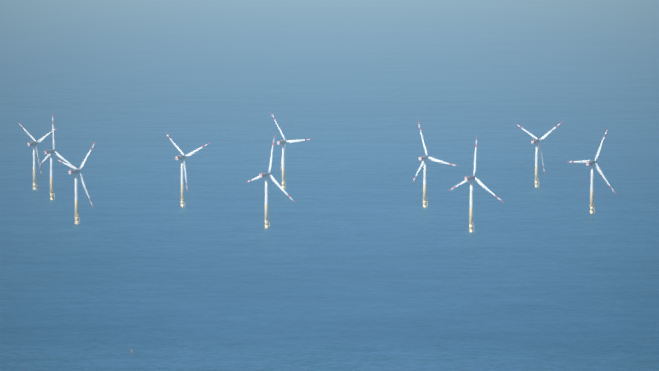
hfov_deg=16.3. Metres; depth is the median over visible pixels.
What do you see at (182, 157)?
wind turbine
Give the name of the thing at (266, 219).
wind turbine
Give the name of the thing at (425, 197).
wind turbine
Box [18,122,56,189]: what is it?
wind turbine
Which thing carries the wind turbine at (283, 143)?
in the sea
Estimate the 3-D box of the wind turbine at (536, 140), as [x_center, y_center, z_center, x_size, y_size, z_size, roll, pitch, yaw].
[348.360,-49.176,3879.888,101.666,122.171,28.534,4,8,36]
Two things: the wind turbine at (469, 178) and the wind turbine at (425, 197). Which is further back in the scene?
the wind turbine at (425, 197)
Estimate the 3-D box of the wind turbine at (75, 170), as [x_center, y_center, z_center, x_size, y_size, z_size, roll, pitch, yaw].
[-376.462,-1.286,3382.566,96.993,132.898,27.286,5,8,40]
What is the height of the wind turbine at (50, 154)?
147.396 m
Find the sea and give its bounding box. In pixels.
[0,0,658,370]
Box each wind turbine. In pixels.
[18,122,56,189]
[39,115,72,199]
[58,142,95,223]
[166,134,208,206]
[246,135,294,227]
[271,113,310,188]
[412,122,456,207]
[449,136,502,231]
[517,122,561,186]
[568,128,615,213]
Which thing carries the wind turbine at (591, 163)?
in the sea

